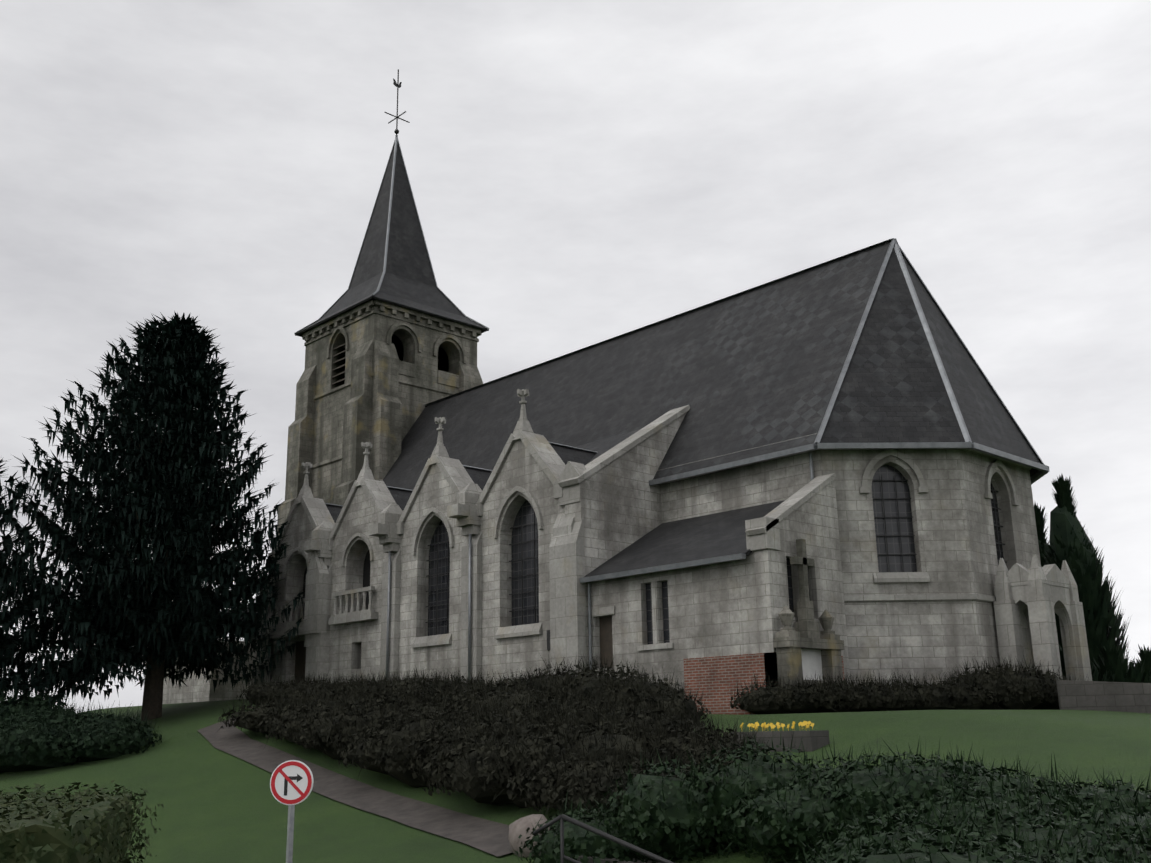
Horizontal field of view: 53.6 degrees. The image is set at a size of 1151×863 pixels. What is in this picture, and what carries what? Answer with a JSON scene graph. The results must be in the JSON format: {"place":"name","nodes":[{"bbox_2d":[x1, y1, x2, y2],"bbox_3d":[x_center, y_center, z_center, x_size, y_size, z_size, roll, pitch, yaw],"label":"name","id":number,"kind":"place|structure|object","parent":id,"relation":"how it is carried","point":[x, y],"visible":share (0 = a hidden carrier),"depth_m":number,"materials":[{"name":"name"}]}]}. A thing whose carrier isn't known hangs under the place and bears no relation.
{"place":"outdoors","nodes":[
{"label":"outdoors","id":0,"kind":"place"},
{"bbox_2d":[197,718,512,856],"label":"path","id":1,"kind":"structure","parent":0,"point":[488,836],"depth_m":23.56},
{"bbox_2d":[305,306,476,503],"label":"tower","id":2,"kind":"structure","parent":0,"point":[328,432],"depth_m":58.23,"materials":[{"name":"grey stone"}]},
{"bbox_2d":[332,343,345,383],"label":"louvres","id":3,"kind":"object","parent":2,"relation":"in","point":[340,365],"visible":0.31,"depth_m":58.59,"materials":[{"name":"grey wood"}]},
{"bbox_2d":[295,141,488,336],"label":"spire","id":4,"kind":"structure","parent":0,"point":[408,282],"depth_m":61.28,"materials":[{"name":"stone"}]},
{"bbox_2d":[294,135,488,333],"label":"spire edge trim","id":5,"kind":"structure","parent":4,"relation":"on","point":[389,217],"depth_m":62.04,"materials":[{"name":"grey metal"}]},
{"bbox_2d":[384,69,409,134],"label":"weather vane","id":6,"kind":"object","parent":5,"relation":"on","point":[397,85],"visible":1,"depth_m":64.77,"materials":[{"name":"grey metal"}]},
{"bbox_2d":[302,299,481,469],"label":"tower cornice","id":7,"kind":"structure","parent":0,"point":[444,377],"depth_m":58.44,"materials":[{"name":"grey stone"}]},
{"bbox_2d":[0,699,1150,862],"bbox_3d":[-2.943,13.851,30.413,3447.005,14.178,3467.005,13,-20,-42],"label":"terrain","id":8,"kind":"structure","parent":0,"point":[220,806],"depth_m":22.49,"materials":[{"name":"green plant"}]},
{"bbox_2d":[0,457,98,714],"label":"conifer tree","id":9,"kind":"object","parent":8,"relation":"on","point":[13,616],"depth_m":38.46,"materials":[{"name":"green plant"}]},
{"bbox_2d":[0,780,163,862],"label":"box hedge","id":10,"kind":"object","parent":8,"relation":"on","point":[39,826],"visible":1,"depth_m":9.85,"materials":[{"name":"green plant"}]},
{"bbox_2d":[0,685,174,771],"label":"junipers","id":11,"kind":"object","parent":8,"relation":"on","point":[43,736],"visible":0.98,"depth_m":31.91,"materials":[{"name":"green plant"}]},
{"bbox_2d":[0,310,306,720],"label":"spruce","id":12,"kind":"object","parent":8,"relation":"on","point":[182,346],"depth_m":42.79,"materials":[{"name":"green plant"}]},
{"bbox_2d":[162,640,256,703],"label":"annex","id":13,"kind":"object","parent":8,"relation":"on","point":[195,689],"depth_m":54.90,"materials":[{"name":"grey stone"}]},
{"bbox_2d":[286,805,294,862],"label":"sign post","id":14,"kind":"object","parent":8,"relation":"on","point":[290,834],"depth_m":14.71,"materials":[{"name":"grey metal"}]},
{"bbox_2d":[270,760,313,804],"bbox_3d":[-3.700,4.578,14.853,0.423,0.564,0.417,13,-20,-42],"label":"sign plate","id":15,"kind":"object","parent":14,"relation":"attached to","point":[301,784],"visible":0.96,"depth_m":14.84,"materials":[{"name":"white metal"}]},
{"bbox_2d":[271,761,311,803],"bbox_3d":[-3.701,4.572,14.833,0.379,0.532,0.373,13,-20,-42],"label":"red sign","id":16,"kind":"object","parent":15,"relation":"on","point":[290,781],"visible":1,"depth_m":14.83,"materials":[{"name":"red metal"}]},
{"bbox_2d":[284,774,301,795],"bbox_3d":[-3.671,4.596,14.828,0.173,0.270,0.170,13,-20,-42],"label":"arrow symbol","id":17,"kind":"object","parent":15,"relation":"on","point":[298,777],"visible":1,"depth_m":14.84,"materials":[{"name":"black paint"}]},
{"bbox_2d":[236,671,516,706],"bbox_3d":[-6.114,8.127,34.702,3.696,2.216,14.899,13,-20,-42],"label":"hedge","id":18,"kind":"object","parent":8,"relation":"on","point":[257,691],"visible":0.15,"depth_m":37.75,"materials":[{"name":"green plant"}]},
{"bbox_2d":[277,339,482,530],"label":"tower buttresses","id":19,"kind":"structure","parent":8,"relation":"on","point":[381,429],"depth_m":55.74,"materials":[{"name":"grey stone"}]},
{"bbox_2d":[270,439,564,685],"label":"aisle wall","id":20,"kind":"structure","parent":8,"relation":"on","point":[348,650],"depth_m":40.41,"materials":[{"name":"grey stone"}]},
{"bbox_2d":[295,641,305,682],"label":"porch door","id":21,"kind":"structure","parent":20,"relation":"attached to","point":[300,660],"depth_m":46.26,"materials":[{"name":"brown wood"}]},
{"bbox_2d":[303,549,370,668],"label":"window openings","id":22,"kind":"object","parent":20,"relation":"attached to","point":[366,572],"visible":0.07,"depth_m":44.60,"materials":[{"name":"black"}]},
{"bbox_2d":[256,389,573,686],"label":"stone trim","id":23,"kind":"structure","parent":20,"relation":"attached to","point":[465,511],"depth_m":41.43,"materials":[{"name":"grey stone"}]},
{"bbox_2d":[386,534,471,680],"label":"downpipes","id":24,"kind":"object","parent":20,"relation":"attached to","point":[469,608],"visible":0.46,"depth_m":38.23,"materials":[{"name":"metal"}]},
{"bbox_2d":[326,444,595,522],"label":"gable roofs","id":25,"kind":"structure","parent":20,"relation":"on","point":[479,477],"depth_m":41.84,"materials":[{"name":"stone"}]},
{"bbox_2d":[428,500,538,635],"bbox_3d":[-3.046,4.660,38.763,0.020,4.350,6.600,13,-20,-42],"label":"aisle glass","id":26,"kind":"object","parent":20,"relation":"in","point":[526,509],"visible":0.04,"depth_m":37.74,"materials":[{"name":"black glass"}]},
{"bbox_2d":[547,630,549,649],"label":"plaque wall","id":27,"kind":"structure","parent":20,"relation":"attached to","point":[548,639],"depth_m":35.11,"materials":[{"name":"black stone"}]},
{"bbox_2d":[549,405,689,674],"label":"buttress","id":28,"kind":"structure","parent":20,"relation":"attached to","point":[567,602],"depth_m":34.66,"materials":[{"name":"stone"}]},
{"bbox_2d":[425,475,1006,634],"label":"window bars","id":29,"kind":"object","parent":20,"relation":"on","point":[534,556],"depth_m":36.80,"materials":[{"name":"grey metal"}]},
{"bbox_2d":[210,665,775,817],"bbox_3d":[-2.507,7.093,27.616,8.006,3.589,21.717,9,-18,-33],"label":"hedge","id":30,"kind":"object","parent":8,"relation":"on","point":[524,748],"visible":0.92,"depth_m":22.66,"materials":[{"name":"green plant"}]},
{"bbox_2d":[508,814,551,857],"bbox_3d":[-0.670,6.305,17.628,0.739,0.736,0.773,-1,-15,0],"label":"boulder","id":31,"kind":"object","parent":8,"relation":"on","point":[518,827],"visible":0.48,"depth_m":17.45,"materials":[{"name":"stone"}]},
{"bbox_2d":[325,441,813,667],"bbox_3d":[-2.019,5.508,39.639,4.440,9.520,23.240,13,-20,-42],"label":"rain gutter","id":32,"kind":"object","parent":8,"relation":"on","point":[715,560],"visible":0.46,"depth_m":33.07,"materials":[{"name":"grey metal"}]},
{"bbox_2d":[482,653,718,727],"bbox_3d":[0.266,6.611,28.851,3.435,2.147,7.846,13,-20,-42],"label":"hedge","id":33,"kind":"object","parent":8,"relation":"on","point":[627,686],"visible":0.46,"depth_m":27.42,"materials":[{"name":"green plant"}]},
{"bbox_2d":[577,855,659,862],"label":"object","id":34,"kind":"structure","parent":8,"relation":"on","point":[590,860],"depth_m":14.91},
{"bbox_2d":[589,479,849,697],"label":"sacristy","id":35,"kind":"structure","parent":8,"relation":"on","point":[736,607],"depth_m":31.42,"materials":[{"name":"grey stone"}]},
{"bbox_2d":[599,616,612,666],"bbox_3d":[1.023,6.271,33.917,0.060,1.530,0.780,13,-20,-42],"label":"door","id":36,"kind":"structure","parent":35,"relation":"in","point":[606,643],"depth_m":34.00,"materials":[{"name":"wood"}]},
{"bbox_2d":[585,500,784,576],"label":"annex roof","id":37,"kind":"structure","parent":35,"relation":"on","point":[703,537],"depth_m":33.90,"materials":[{"name":"grey tile"}]},
{"bbox_2d":[591,473,835,650],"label":"stone trim","id":38,"kind":"structure","parent":35,"relation":"attached to","point":[762,532],"depth_m":31.22,"materials":[{"name":"grey stone"}]},
{"bbox_2d":[684,652,844,714],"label":"brick plinth","id":39,"kind":"structure","parent":35,"relation":"in","point":[716,677],"depth_m":30.18,"materials":[{"name":"red brick"}]},
{"bbox_2d":[731,730,829,751],"bbox_3d":[4.054,6.294,22.708,0.600,0.620,2.000,13,-20,-42],"label":"planter","id":40,"kind":"object","parent":8,"relation":"on","point":[814,740],"visible":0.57,"depth_m":22.19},
{"bbox_2d":[740,721,813,730],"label":"flowers","id":41,"kind":"object","parent":40,"relation":"on","point":[765,725],"visible":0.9,"depth_m":22.73,"materials":[{"name":"yellow plant"}]},
{"bbox_2d":[773,539,844,713],"bbox_3d":[6.139,5.381,29.932,2.450,5.150,0.500,13,-20,-42],"label":"monument","id":42,"kind":"object","parent":8,"relation":"on","point":[790,642],"visible":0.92,"depth_m":29.94,"materials":[{"name":"stone"}]},
{"bbox_2d":[801,649,822,679],"bbox_3d":[6.038,6.114,29.863,1.350,0.800,0.070,13,-20,-42],"label":"monument plaque","id":43,"kind":"object","parent":42,"relation":"attached to","point":[811,662],"visible":0.43,"depth_m":29.98,"materials":[{"name":"white stone"}]},
{"bbox_2d":[507,727,1150,862],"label":"hedge","id":44,"kind":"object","parent":8,"relation":"on","point":[931,810],"depth_m":13.49,"materials":[{"name":"green plant"}]},
{"bbox_2d":[660,449,1040,687],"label":"choir nave walls","id":45,"kind":"structure","parent":8,"relation":"on","point":[954,534],"depth_m":32.98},
{"bbox_2d":[383,241,1041,489],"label":"roof","id":46,"kind":"structure","parent":45,"relation":"on","point":[762,366],"depth_m":38.56,"materials":[{"name":"stone"}]},
{"bbox_2d":[425,238,1048,485],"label":"roof trim","id":47,"kind":"structure","parent":46,"relation":"on","point":[1043,468],"depth_m":35.41,"materials":[{"name":"grey metal"}]},
{"bbox_2d":[657,433,1031,603],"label":"stone trim","id":48,"kind":"structure","parent":45,"relation":"attached to","point":[898,577],"depth_m":32.55,"materials":[{"name":"grey stone"}]},
{"bbox_2d":[872,465,1079,680],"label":"apse window","id":49,"kind":"structure","parent":45,"relation":"in","point":[887,472],"depth_m":33.29,"materials":[{"name":"black glass"}]},
{"bbox_2d":[725,654,1097,714],"bbox_3d":[9.251,6.684,29.954,11.282,1.848,3.624,3,-15,-15],"label":"hedge","id":50,"kind":"object","parent":8,"relation":"on","point":[1006,688],"visible":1,"depth_m":29.05,"materials":[{"name":"green plant"}]},
{"bbox_2d":[1034,503,1049,566],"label":"cypress","id":51,"kind":"object","parent":8,"relation":"on","point":[1040,519],"visible":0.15,"depth_m":41.84,"materials":[{"name":"green plant"}]},
{"bbox_2d":[993,554,1091,680],"bbox_3d":[13.569,6.184,33.083,2.680,4.950,1.558,13,-20,-42],"label":"stone porch","id":52,"kind":"object","parent":8,"relation":"on","point":[1036,578],"visible":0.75,"depth_m":32.61,"materials":[{"name":"grey stone"}]},
{"bbox_2d":[1059,641,1110,681],"bbox_3d":[15.399,7.717,35.644,2.551,2.267,2.471,13,-20,-42],"label":"bush","id":53,"kind":"object","parent":8,"relation":"on","point":[1095,675],"depth_m":35.27,"materials":[{"name":"green plant"}]},
{"bbox_2d":[1041,474,1130,669],"bbox_3d":[17.431,5.576,39.740,3.220,8.424,3.390,13,-20,-42],"label":"cypress","id":54,"kind":"object","parent":8,"relation":"on","point":[1070,542],"visible":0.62,"depth_m":39.13,"materials":[{"name":"green plant"}]},
{"bbox_2d":[1056,680,1150,712],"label":"wall","id":55,"kind":"structure","parent":8,"relation":"on","point":[1106,696],"depth_m":28.79,"materials":[{"name":"grey stone"}]},
{"bbox_2d":[1090,643,1150,682],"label":"bush","id":56,"kind":"object","parent":8,"relation":"on","point":[1116,669],"visible":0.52,"depth_m":35.50,"materials":[{"name":"green plant"}]},
{"bbox_2d":[1131,644,1150,682],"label":"tree","id":57,"kind":"object","parent":8,"relation":"on","point":[1145,654],"visible":0.31,"depth_m":36.28,"materials":[{"name":"green plant"}]},
{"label":"steps","id":58,"kind":"object","parent":8,"relation":"on","visible":0},
{"bbox_2d":[533,814,673,862],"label":"handrail","id":59,"kind":"object","parent":58,"relation":"on","point":[562,817],"visible":1,"depth_m":13.57,"materials":[{"name":"grey metal"}]},
{"bbox_2d":[0,0,1150,712],"label":"sky","id":60,"kind":"structure","parent":0,"point":[581,173],"materials":[{"name":"white"}]},
{"bbox_2d":[565,412,686,666],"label":"gable wall","id":61,"kind":"structure","parent":0,"point":[620,509],"depth_m":36.25,"materials":[{"name":"grey stone"}]}
]}

